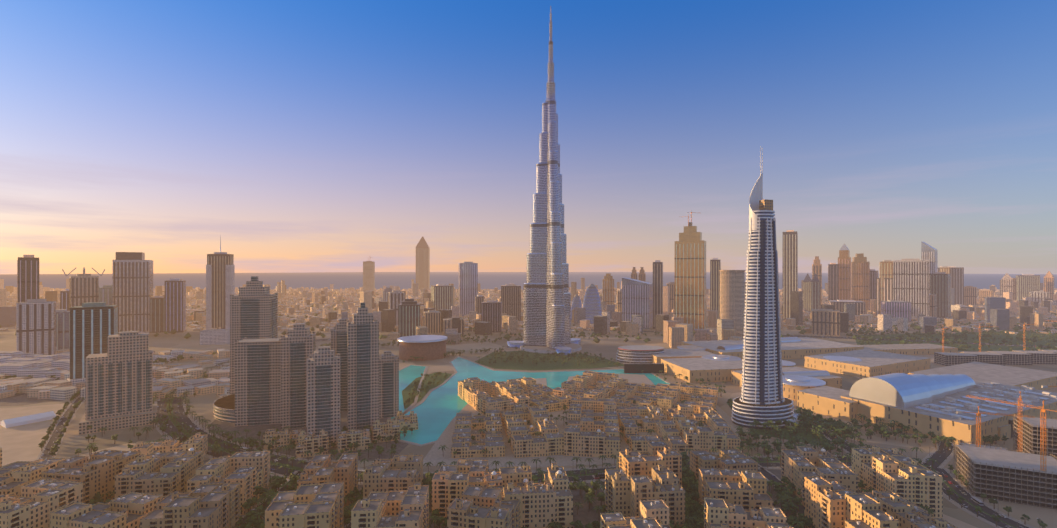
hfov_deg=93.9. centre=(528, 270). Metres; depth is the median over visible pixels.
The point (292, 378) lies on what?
city towers
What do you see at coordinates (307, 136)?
sky
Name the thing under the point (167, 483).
old town
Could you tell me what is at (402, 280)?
sea
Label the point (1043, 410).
cranes
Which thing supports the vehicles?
on the ground
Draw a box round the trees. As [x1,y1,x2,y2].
[3,320,1056,527]
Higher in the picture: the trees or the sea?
the sea
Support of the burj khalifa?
on the ground
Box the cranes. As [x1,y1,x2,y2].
[682,212,1056,470]
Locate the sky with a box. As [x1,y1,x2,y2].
[0,0,1056,273]
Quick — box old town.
[0,371,957,527]
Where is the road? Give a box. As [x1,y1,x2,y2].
[0,329,1056,527]
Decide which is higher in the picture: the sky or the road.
the sky
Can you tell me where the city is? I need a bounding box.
[0,278,1056,399]
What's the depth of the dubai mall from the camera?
772.20 m
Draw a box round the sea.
[0,272,1056,289]
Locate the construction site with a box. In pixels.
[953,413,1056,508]
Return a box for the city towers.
[16,222,1054,457]
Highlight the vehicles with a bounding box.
[15,329,1056,527]
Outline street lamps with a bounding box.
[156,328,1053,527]
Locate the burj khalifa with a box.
[507,6,580,355]
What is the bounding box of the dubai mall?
[616,337,1056,444]
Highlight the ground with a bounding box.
[0,289,1056,527]

